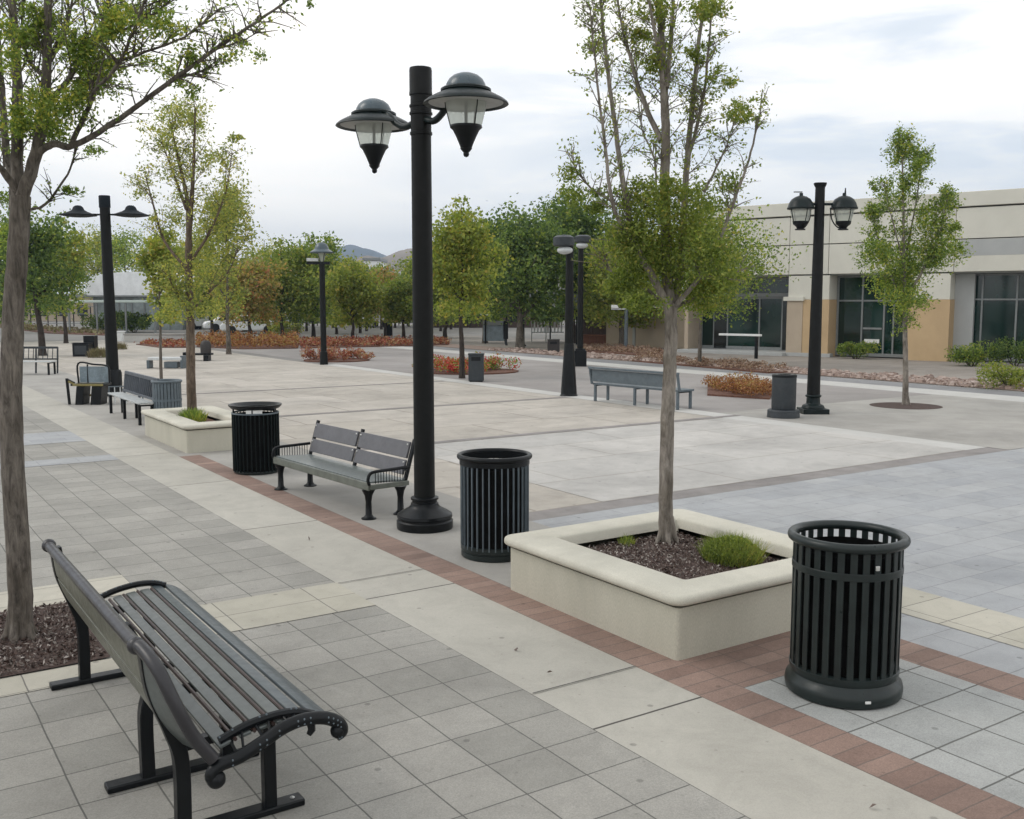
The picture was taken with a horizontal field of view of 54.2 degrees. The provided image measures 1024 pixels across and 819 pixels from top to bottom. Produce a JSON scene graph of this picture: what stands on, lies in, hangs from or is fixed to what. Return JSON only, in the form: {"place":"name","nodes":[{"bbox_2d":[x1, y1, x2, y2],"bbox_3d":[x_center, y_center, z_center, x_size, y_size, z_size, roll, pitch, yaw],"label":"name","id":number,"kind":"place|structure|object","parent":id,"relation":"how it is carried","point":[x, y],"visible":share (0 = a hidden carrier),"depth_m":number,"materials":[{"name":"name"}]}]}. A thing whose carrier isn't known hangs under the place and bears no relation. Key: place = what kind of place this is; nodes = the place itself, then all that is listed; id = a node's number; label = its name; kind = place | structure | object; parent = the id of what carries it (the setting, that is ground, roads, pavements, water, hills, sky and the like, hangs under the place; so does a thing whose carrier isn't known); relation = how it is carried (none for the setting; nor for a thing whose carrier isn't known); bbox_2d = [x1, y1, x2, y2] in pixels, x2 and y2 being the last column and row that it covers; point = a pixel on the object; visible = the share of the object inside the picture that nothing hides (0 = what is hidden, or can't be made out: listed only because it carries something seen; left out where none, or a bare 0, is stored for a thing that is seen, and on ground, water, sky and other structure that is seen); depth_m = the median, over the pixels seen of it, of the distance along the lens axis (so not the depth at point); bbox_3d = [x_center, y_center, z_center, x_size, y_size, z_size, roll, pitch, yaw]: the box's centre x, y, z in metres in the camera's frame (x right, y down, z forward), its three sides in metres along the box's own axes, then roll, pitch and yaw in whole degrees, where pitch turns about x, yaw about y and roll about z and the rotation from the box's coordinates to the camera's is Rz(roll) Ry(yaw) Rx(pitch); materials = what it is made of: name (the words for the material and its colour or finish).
{"place":"outdoors","nodes":[
{"label":"outdoors","id":0,"kind":"place"},
{"bbox_2d":[0,294,93,320],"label":"building","id":1,"kind":"structure","parent":0,"point":[77,317],"depth_m":119.47,"materials":[{"name":"beige paint"}]},
{"bbox_2d":[0,600,110,676],"bbox_3d":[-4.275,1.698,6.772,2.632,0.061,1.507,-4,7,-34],"label":"mulch","id":2,"kind":"object","parent":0,"point":[37,650],"visible":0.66,"depth_m":7.09,"materials":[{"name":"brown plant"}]},
{"bbox_2d":[0,0,313,642],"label":"foreground tree","id":3,"kind":"object","parent":2,"relation":"on","point":[96,77],"visible":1,"depth_m":6.75,"materials":[{"name":"green plant"}]},
{"bbox_2d":[0,455,117,468],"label":"pavement shade","id":4,"kind":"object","parent":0,"point":[67,460],"visible":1,"depth_m":15.37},
{"bbox_2d":[0,658,118,696],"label":"pavement cream","id":5,"kind":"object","parent":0,"point":[23,683],"depth_m":6.52,"materials":[{"name":"concrete"}]},
{"bbox_2d":[0,575,136,611],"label":"pavement cream","id":6,"kind":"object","parent":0,"point":[50,594],"visible":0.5,"depth_m":8.45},
{"bbox_2d":[22,362,152,410],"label":"plaza","id":7,"kind":"structure","parent":0,"point":[51,385],"depth_m":29.03,"materials":[{"name":"grey concrete"}]},
{"bbox_2d":[23,346,58,374],"bbox_3d":[-16.002,-1.632,33.384,1.495,0.915,0.625,0,6,0],"label":"park bench","id":8,"kind":"object","parent":7,"relation":"on","point":[42,359],"visible":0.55,"depth_m":33.59,"materials":[{"name":"grey metal"}]},
{"bbox_2d":[65,361,111,404],"bbox_3d":[-10.095,-0.632,23.814,0.932,1.000,0.522,0,6,0],"label":"park bench","id":9,"kind":"object","parent":7,"relation":"on","point":[95,378],"visible":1,"depth_m":23.86,"materials":[{"name":"black paint"}]},
{"bbox_2d":[59,195,149,391],"bbox_3d":[-10.351,-2.890,25.638,2.240,5.100,0.900,0,6,0],"label":"street lamp","id":10,"kind":"object","parent":7,"relation":"on","point":[110,326],"visible":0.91,"depth_m":25.49,"materials":[{"name":"metal"}]},
{"bbox_2d":[74,407,198,456],"bbox_3d":[-7.508,0.347,19.428,0.330,0.001,8.600,-4,7,-34],"label":"pavement seating","id":11,"kind":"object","parent":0,"point":[124,427],"visible":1,"depth_m":19.10,"materials":[{"name":"grey concrete"}]},
{"bbox_2d":[0,340,281,367],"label":"pavement","id":12,"kind":"structure","parent":0,"point":[133,354],"depth_m":44.92,"materials":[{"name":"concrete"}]},
{"bbox_2d":[0,201,98,355],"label":"shade tree","id":13,"kind":"object","parent":12,"relation":"on","point":[42,249],"visible":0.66,"depth_m":44.19,"materials":[{"name":"green plant"}]},
{"bbox_2d":[41,217,98,342],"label":"tree","id":14,"kind":"object","parent":12,"relation":"on","point":[81,250],"visible":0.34,"depth_m":57.31,"materials":[{"name":"green plant"}]},
{"bbox_2d":[72,335,97,356],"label":"utility cabinet","id":15,"kind":"object","parent":12,"relation":"on","point":[79,349],"visible":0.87,"depth_m":44.00,"materials":[{"name":"metal"}]},
{"bbox_2d":[136,338,185,347],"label":"flower bed","id":16,"kind":"object","parent":12,"relation":"on","point":[174,343],"visible":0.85,"depth_m":54.55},
{"bbox_2d":[182,164,265,353],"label":"shade tree","id":17,"kind":"object","parent":12,"relation":"on","point":[227,294],"visible":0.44,"depth_m":45.45,"materials":[{"name":"green plant"}]},
{"bbox_2d":[123,582,374,643],"bbox_3d":[-2.078,1.598,7.893,1.830,0.001,0.790,-4,7,-34],"label":"pavement cream cross","id":18,"kind":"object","parent":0,"point":[269,609],"visible":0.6,"depth_m":8.03,"materials":[{"name":"concrete"}]},
{"bbox_2d":[89,404,550,587],"bbox_3d":[-3.623,0.784,15.409,1.640,0.001,19.640,-4,7,-34],"label":"pavement seating","id":19,"kind":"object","parent":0,"point":[346,501],"visible":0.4,"depth_m":12.13,"materials":[{"name":"grey concrete"}]},
{"bbox_2d":[108,371,158,424],"bbox_3d":[-7.909,-0.268,20.847,0.425,0.915,2.745,-4,7,-34],"label":"park bench","id":20,"kind":"object","parent":19,"relation":"on","point":[139,385],"visible":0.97,"depth_m":20.80,"materials":[{"name":"grey paint"}]},
{"bbox_2d":[132,215,183,378],"bbox_3d":[-8.151,-2.287,23.304,1.248,4.447,1.290,-4,7,-34],"label":"young tree","id":21,"kind":"object","parent":19,"relation":"on","point":[155,248],"visible":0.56,"depth_m":23.11,"materials":[{"name":"green plant"}]},
{"bbox_2d":[150,379,181,408],"bbox_3d":[-6.895,-0.174,19.998,0.604,0.848,0.604,-4,7,-34],"label":"litter bin","id":22,"kind":"object","parent":19,"relation":"on","point":[166,393],"visible":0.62,"depth_m":19.76,"materials":[{"name":"grey metal"}]},
{"bbox_2d":[141,406,231,452],"bbox_3d":[-5.472,0.322,17.528,1.346,0.469,2.826,-4,7,-34],"label":"planter","id":23,"kind":"object","parent":19,"relation":"on","point":[169,427],"visible":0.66,"depth_m":16.50,"materials":[{"name":"beige concrete"}]},
{"bbox_2d":[120,91,263,419],"bbox_3d":[-5.533,-2.654,17.455,2.111,5.785,2.548,-4,7,-34],"label":"planter tree","id":24,"kind":"object","parent":23,"relation":"on","point":[186,282],"visible":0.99,"depth_m":17.30,"materials":[{"name":"green plant"}]},
{"bbox_2d":[228,401,281,474],"bbox_3d":[-3.669,0.408,14.333,0.750,0.980,0.750,-5,8,-39],"label":"trash can","id":25,"kind":"object","parent":19,"relation":"on","point":[255,435],"visible":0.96,"depth_m":14.08,"materials":[{"name":"green paint"}]},
{"bbox_2d":[271,420,413,519],"bbox_3d":[-2.113,0.690,12.275,0.689,0.864,2.477,-5,8,-38],"label":"park bench","id":26,"kind":"object","parent":19,"relation":"on","point":[311,465],"visible":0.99,"depth_m":12.12,"materials":[{"name":"black paint"}]},
{"bbox_2d":[335,66,508,533],"bbox_3d":[-0.982,-1.123,10.565,0.832,4.840,2.483,-5,8,-40],"label":"street lamp","id":27,"kind":"object","parent":19,"relation":"on","point":[424,512],"visible":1,"depth_m":10.51,"materials":[{"name":"metal"}]},
{"bbox_2d":[457,448,531,562],"bbox_3d":[-0.167,0.912,9.640,0.726,0.993,0.726,-5,8,-39],"label":"trash can","id":28,"kind":"object","parent":19,"relation":"on","point":[494,503],"visible":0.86,"depth_m":9.38,"materials":[{"name":"green paint"}]},
{"bbox_2d":[262,245,385,270],"bbox_3d":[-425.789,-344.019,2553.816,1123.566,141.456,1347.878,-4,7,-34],"label":"mountains","id":29,"kind":"structure","parent":0,"point":[357,252],"depth_m":2343.63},
{"bbox_2d":[0,410,750,818],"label":"pavement","id":30,"kind":"structure","parent":0,"point":[438,730],"depth_m":5.85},
{"bbox_2d":[24,431,85,444],"bbox_3d":[-15.163,1.000,13.388,17.450,0.001,1.600,-4,7,-34],"label":"pavement stripe","id":31,"kind":"object","parent":30,"relation":"on","point":[48,437],"visible":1,"depth_m":17.83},
{"bbox_2d":[41,539,347,818],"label":"park bench","id":32,"kind":"object","parent":30,"relation":"on","point":[224,671],"visible":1,"depth_m":5.02,"materials":[{"name":"black paint"}]},
{"bbox_2d":[52,360,964,511],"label":"plaza","id":33,"kind":"structure","parent":0,"point":[456,422],"depth_m":23.26,"materials":[{"name":"concrete"}]},
{"bbox_2d":[146,355,185,368],"bbox_3d":[-12.590,-1.736,36.440,1.320,0.460,0.450,0,6,0],"label":"park bench","id":34,"kind":"object","parent":33,"relation":"on","point":[181,363],"visible":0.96,"depth_m":36.27,"materials":[{"name":"grey metal"}]},
{"bbox_2d":[361,415,739,449],"bbox_3d":[1.420,0.372,19.152,10.930,0.001,0.220,-4,7,-34],"label":"plaza band","id":35,"kind":"object","parent":33,"relation":"on","point":[445,441],"visible":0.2,"depth_m":18.92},
{"bbox_2d":[0,307,1023,520],"bbox_3d":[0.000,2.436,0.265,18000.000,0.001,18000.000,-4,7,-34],"label":"ground","id":36,"kind":"structure","parent":0,"point":[29,336],"depth_m":75.14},
{"bbox_2d":[0,322,117,335],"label":"flower bed","id":37,"kind":"object","parent":36,"relation":"on","point":[48,329],"visible":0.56,"depth_m":77.77,"materials":[{"name":"plant"}]},
{"bbox_2d":[68,220,140,299],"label":"tree","id":38,"kind":"object","parent":36,"relation":"on","point":[98,268],"visible":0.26,"depth_m":102.13,"materials":[{"name":"green plant"}]},
{"bbox_2d":[68,300,157,332],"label":"shade canopy","id":39,"kind":"object","parent":36,"relation":"on","point":[116,301],"visible":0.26,"depth_m":75.71,"materials":[{"name":"grey metal"}]},
{"bbox_2d":[85,221,150,272],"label":"tree","id":40,"kind":"object","parent":36,"relation":"on","point":[122,252],"visible":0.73,"depth_m":88.45,"materials":[{"name":"green plant"}]},
{"bbox_2d":[116,312,153,332],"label":"hedge","id":41,"kind":"object","parent":36,"relation":"on","point":[139,321],"visible":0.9,"depth_m":76.55,"materials":[{"name":"green plant"}]},
{"bbox_2d":[86,272,204,329],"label":"pavilion","id":42,"kind":"structure","parent":36,"relation":"on","point":[128,286],"depth_m":83.43,"materials":[{"name":"metal"}]},
{"bbox_2d":[123,334,185,341],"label":"wall","id":43,"kind":"structure","parent":36,"relation":"on","point":[134,337],"depth_m":59.21,"materials":[{"name":"concrete"}]},
{"bbox_2d":[236,234,331,335],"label":"tree","id":44,"kind":"object","parent":36,"relation":"on","point":[293,298],"visible":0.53,"depth_m":64.84,"materials":[{"name":"green plant"}]},
{"bbox_2d":[279,231,345,336],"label":"tree","id":45,"kind":"object","parent":36,"relation":"on","point":[329,242],"visible":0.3,"depth_m":67.00,"materials":[{"name":"green plant"}]},
{"bbox_2d":[306,242,332,364],"bbox_3d":[-7.252,-4.041,38.255,0.893,4.660,0.893,-6,9,-45],"label":"street lamp","id":46,"kind":"object","parent":36,"relation":"on","point":[321,248],"visible":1,"depth_m":38.14,"materials":[{"name":"metal"}]},
{"bbox_2d":[296,334,451,348],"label":"flower bed","id":47,"kind":"object","parent":36,"relation":"on","point":[356,341],"visible":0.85,"depth_m":53.91,"materials":[{"name":"plant"}]},
{"bbox_2d":[364,265,404,336],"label":"tree","id":48,"kind":"object","parent":36,"relation":"on","point":[384,272],"visible":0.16,"depth_m":67.43,"materials":[{"name":"green plant"}]},
{"bbox_2d":[433,293,559,327],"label":"building","id":49,"kind":"structure","parent":36,"relation":"on","point":[512,325],"depth_m":91.69,"materials":[{"name":"grey metal"}]},
{"bbox_2d":[328,364,984,449],"bbox_3d":[0.326,-0.547,27.608,0.600,0.001,26.620,-4,7,-34],"label":"kerb strip","id":50,"kind":"object","parent":36,"relation":"on","point":[868,434],"visible":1,"depth_m":21.03,"materials":[{"name":"concrete"}]},
{"bbox_2d":[553,235,577,395],"bbox_3d":[1.371,-2.386,25.586,0.537,4.110,0.707,6,9,45],"label":"street lamp","id":51,"kind":"object","parent":50,"relation":"on","point":[564,244],"visible":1,"depth_m":25.59,"materials":[{"name":"metal"}]},
{"bbox_2d":[588,366,693,409],"bbox_3d":[3.002,-0.532,23.526,0.635,0.845,2.810,-5,8,-40],"label":"park bench","id":52,"kind":"object","parent":50,"relation":"on","point":[635,380],"visible":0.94,"depth_m":23.43,"materials":[{"name":"grey metal"}]},
{"bbox_2d":[677,188,1023,361],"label":"stucco building","id":53,"kind":"structure","parent":36,"relation":"on","point":[979,294],"depth_m":42.65,"materials":[{"name":"paint"}]},
{"bbox_2d":[714,304,725,347],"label":"door","id":54,"kind":"structure","parent":53,"relation":"in","point":[719,325],"depth_m":48.30,"materials":[{"name":"black glass"}]},
{"bbox_2d":[702,297,785,350],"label":"window","id":55,"kind":"structure","parent":53,"relation":"in","point":[769,324],"depth_m":47.27,"materials":[{"name":"black glass"}]},
{"bbox_2d":[835,275,914,357],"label":"window","id":56,"kind":"structure","parent":53,"relation":"in","point":[857,309],"depth_m":43.23,"materials":[{"name":"black glass"}]},
{"bbox_2d":[973,273,1023,361],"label":"window","id":57,"kind":"structure","parent":53,"relation":"in","point":[999,297],"depth_m":39.88,"materials":[{"name":"grey glass"}]},
{"bbox_2d":[0,0,1023,293],"label":"sky","id":58,"kind":"structure","parent":0,"point":[844,74],"materials":[{"name":"white"}]},
{"bbox_2d":[356,248,684,299],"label":"hills","id":59,"kind":"structure","parent":0,"point":[401,254],"depth_m":828.88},
{"bbox_2d":[22,385,1023,818],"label":"path","id":60,"kind":"structure","parent":0,"point":[742,765],"depth_m":6.55,"materials":[{"name":"concrete"}]},
{"bbox_2d":[195,341,1019,449],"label":"street","id":61,"kind":"structure","parent":0,"point":[539,375],"depth_m":29.69,"materials":[{"name":"concrete"}]},
{"bbox_2d":[199,252,291,340],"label":"tree","id":62,"kind":"object","parent":61,"relation":"on","point":[261,282],"visible":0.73,"depth_m":57.26,"materials":[{"name":"green plant"}]},
{"bbox_2d":[195,329,302,348],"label":"flower bed","id":63,"kind":"object","parent":61,"relation":"on","point":[239,340],"visible":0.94,"depth_m":52.67,"materials":[{"name":"plant"}]},
{"bbox_2d":[299,345,375,361],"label":"flower bed","id":64,"kind":"object","parent":61,"relation":"on","point":[346,355],"visible":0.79,"depth_m":40.90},
{"bbox_2d":[397,194,519,378],"bbox_3d":[-1.690,-3.814,31.276,2.879,5.759,3.913,5,8,39],"label":"young tree","id":65,"kind":"object","parent":61,"relation":"on","point":[466,239],"visible":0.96,"depth_m":31.02,"materials":[{"name":"green plant"}]},
{"bbox_2d":[412,351,520,374],"bbox_3d":[-1.568,-1.634,34.547,3.845,0.676,3.132,-4,7,-34],"label":"flower bed","id":66,"kind":"object","parent":61,"relation":"on","point":[450,366],"visible":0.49,"depth_m":34.13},
{"bbox_2d":[468,353,483,381],"bbox_3d":[-1.087,-1.280,30.383,0.484,0.860,0.484,0,6,0],"label":"litter bin","id":67,"kind":"object","parent":61,"relation":"on","point":[475,367],"visible":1,"depth_m":30.16,"materials":[{"name":"metal"}]},
{"bbox_2d":[574,235,590,366],"bbox_3d":[2.410,-4.032,37.200,1.010,4.870,0.670,0,6,0],"label":"street lamp","id":68,"kind":"object","parent":61,"relation":"on","point":[580,351],"visible":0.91,"depth_m":37.24,"materials":[{"name":"metal"}]},
{"bbox_2d":[700,372,771,399],"bbox_3d":[6.236,-0.721,26.904,2.120,0.513,4.141,1,6,6],"label":"flower bed","id":69,"kind":"object","parent":61,"relation":"on","point":[739,387],"visible":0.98,"depth_m":25.91,"materials":[{"name":"plant"}]},
{"bbox_2d":[299,337,1023,396],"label":"road","id":70,"kind":"structure","parent":0,"point":[952,388],"depth_m":32.05,"materials":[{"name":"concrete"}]},
{"bbox_2d":[303,338,1023,401],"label":"kerb walk","id":71,"kind":"structure","parent":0,"point":[942,392],"depth_m":30.40,"materials":[{"name":"concrete"}]},
{"bbox_2d":[316,250,396,337],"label":"tree","id":72,"kind":"object","parent":71,"relation":"on","point":[343,286],"visible":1,"depth_m":57.14,"materials":[{"name":"green plant"}]},
{"bbox_2d":[410,418,963,501],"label":"pale plaza","id":73,"kind":"structure","parent":0,"point":[609,464],"depth_m":16.08,"materials":[{"name":"concrete"}]},
{"bbox_2d":[391,336,1023,391],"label":"forecourt","id":74,"kind":"structure","parent":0,"point":[870,365],"depth_m":39.82,"materials":[{"name":"concrete"}]},
{"bbox_2d":[386,240,480,337],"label":"tree","id":75,"kind":"object","parent":74,"relation":"on","point":[446,323],"visible":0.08,"depth_m":64.78,"materials":[{"name":"green plant"}]},
{"bbox_2d":[483,313,506,343],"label":"shelter","id":76,"kind":"object","parent":74,"relation":"on","point":[492,331],"visible":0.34,"depth_m":57.36,"materials":[{"name":"grey metal"}]},
{"bbox_2d":[437,193,607,347],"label":"shade tree","id":77,"kind":"object","parent":74,"relation":"on","point":[536,255],"visible":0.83,"depth_m":50.48,"materials":[{"name":"green plant"}]},
{"bbox_2d":[512,181,618,342],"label":"shade tree","id":78,"kind":"object","parent":74,"relation":"on","point":[589,222],"visible":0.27,"depth_m":56.18,"materials":[{"name":"green plant"}]},
{"bbox_2d":[560,207,663,347],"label":"shade tree","id":79,"kind":"object","parent":74,"relation":"on","point":[601,307],"visible":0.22,"depth_m":51.20,"materials":[{"name":"green plant"}]},
{"bbox_2d":[576,343,663,355],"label":"flower bed","id":80,"kind":"object","parent":74,"relation":"on","point":[621,349],"visible":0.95,"depth_m":47.52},
{"bbox_2d":[606,308,684,348],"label":"boundary wall","id":81,"kind":"structure","parent":74,"relation":"on","point":[651,336],"depth_m":53.05,"materials":[{"name":"beige paint"}]},
{"bbox_2d":[836,340,880,358],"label":"shrub","id":82,"kind":"object","parent":74,"relation":"on","point":[861,348],"visible":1,"depth_m":42.06,"materials":[{"name":"green plant"}]},
{"bbox_2d":[944,339,1004,365],"bbox_3d":[17.379,-2.136,37.684,2.238,1.043,1.237,-2,7,-21],"label":"shrub","id":83,"kind":"object","parent":74,"relation":"on","point":[978,354],"visible":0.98,"depth_m":37.46,"materials":[{"name":"green plant"}]},
{"bbox_2d":[989,336,1023,365],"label":"shrub","id":84,"kind":"object","parent":74,"relation":"on","point":[1017,351],"visible":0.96,"depth_m":37.38,"materials":[{"name":"green plant"}]},
{"bbox_2d":[433,344,1020,390],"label":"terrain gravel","id":85,"kind":"structure","parent":0,"point":[470,346],"depth_m":51.14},
{"bbox_2d":[370,270,412,337],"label":"tree","id":86,"kind":"object","parent":85,"relation":"on","point":[398,307],"visible":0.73,"depth_m":59.04,"materials":[{"name":"green plant"}]},
{"bbox_2d":[631,352,793,372],"bbox_3d":[7.378,-1.886,38.575,3.432,0.305,10.052,-4,7,-34],"label":"flower bed","id":87,"kind":"object","parent":85,"relation":"on","point":[753,366],"visible":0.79,"depth_m":36.99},
{"bbox_2d":[635,193,811,363],"bbox_3d":[7.557,-4.819,37.587,7.525,6.390,6.527,-4,7,-34],"label":"shade tree","id":88,"kind":"object","parent":85,"relation":"on","point":[751,240],"visible":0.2,"depth_m":36.85,"materials":[{"name":"green plant"}]},
{"bbox_2d":[486,347,1023,391],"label":"gravel","id":89,"kind":"structure","parent":85,"relation":"on","point":[973,382],"depth_m":32.33,"materials":[{"name":"brown stone"}]},
{"bbox_2d":[975,361,1023,388],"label":"shrub","id":90,"kind":"object","parent":85,"relation":"on","point":[1013,374],"visible":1,"depth_m":27.83,"materials":[{"name":"green plant"}]},
{"bbox_2d":[529,447,1006,520],"bbox_3d":[4.499,0.910,14.240,11.900,0.001,0.380,-4,7,-34],"label":"pavement band","id":91,"kind":"object","parent":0,"point":[567,511],"visible":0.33,"depth_m":13.38,"materials":[{"name":"concrete"}]},
{"bbox_2d":[533,448,1023,677],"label":"blue pavement","id":92,"kind":"structure","parent":0,"point":[959,522],"depth_m":11.35,"materials":[{"name":"concrete"}]},
{"bbox_2d":[504,509,792,660],"bbox_3d":[1.365,1.337,8.194,2.086,0.469,2.196,-4,7,-34],"label":"planter","id":93,"kind":"object","parent":92,"relation":"on","point":[683,599],"visible":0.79,"depth_m":7.50,"materials":[{"name":"beige concrete"}]},
{"bbox_2d":[550,0,776,544],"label":"planter tree","id":94,"kind":"object","parent":93,"relation":"on","point":[632,242],"visible":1,"depth_m":8.31,"materials":[{"name":"green plant"}]},
{"bbox_2d":[690,530,772,567],"bbox_3d":[1.805,1.099,8.102,0.625,0.254,0.662,-4,7,-34],"label":"shrub","id":95,"kind":"object","parent":93,"relation":"on","point":[733,549],"visible":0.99,"depth_m":7.98,"materials":[{"name":"green plant"}]},
{"bbox_2d":[680,631,901,687],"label":"brick paving","id":96,"kind":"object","parent":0,"point":[743,665],"visible":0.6,"depth_m":6.82,"materials":[{"name":"brick"}]},
{"bbox_2d":[720,394,1023,449],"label":"street walk","id":97,"kind":"structure","parent":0,"point":[993,423],"depth_m":20.66,"materials":[{"name":"grey concrete"}]},
{"bbox_2d":[767,373,799,418],"bbox_3d":[5.722,-0.289,21.050,0.670,0.910,0.670,6,9,44],"label":"litter bin","id":98,"kind":"object","parent":97,"relation":"on","point":[783,400],"visible":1,"depth_m":20.83,"materials":[{"name":"stone"}]},
{"bbox_2d":[787,182,857,413],"bbox_3d":[6.632,-2.378,21.580,1.500,4.960,0.580,0,6,0],"label":"street lamp","id":99,"kind":"object","parent":97,"relation":"on","point":[812,404],"visible":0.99,"depth_m":21.43,"materials":[{"name":"metal"}]},
{"bbox_2d":[869,402,942,408],"bbox_3d":[9.186,-0.097,23.335,1.600,0.016,1.600,-4,7,-34],"label":"tree ring","id":100,"kind":"object","parent":97,"relation":"on","point":[896,405],"visible":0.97,"depth_m":23.24,"materials":[{"name":"brown"}]},
{"bbox_2d":[849,121,975,404],"bbox_3d":[9.072,-3.291,22.921,2.638,6.604,2.464,-4,7,-34],"label":"young tree","id":101,"kind":"object","parent":97,"relation":"on","point":[901,272],"visible":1,"depth_m":22.84,"materials":[{"name":"green plant"}]},
{"bbox_2d":[744,659,1023,806],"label":"pavement","id":102,"kind":"structure","parent":0,"point":[967,732],"depth_m":5.81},
{"bbox_2d":[784,520,910,709],"bbox_3d":[2.096,1.266,6.289,0.730,1.015,0.730,-5,8,-39],"label":"trash can","id":103,"kind":"object","parent":102,"relation":"on","point":[846,613],"visible":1,"depth_m":6.03,"materials":[{"name":"green paint"}]},
{"bbox_2d":[900,639,1023,699],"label":"path brick","id":104,"kind":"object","parent":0,"point":[1012,685],"visible":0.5,"depth_m":6.67,"materials":[{"name":"brick"}]},
{"bbox_2d":[902,586,1023,648],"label":"pavement cream","id":105,"kind":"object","parent":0,"point":[985,622],"depth_m":7.78,"materials":[{"name":"concrete"}]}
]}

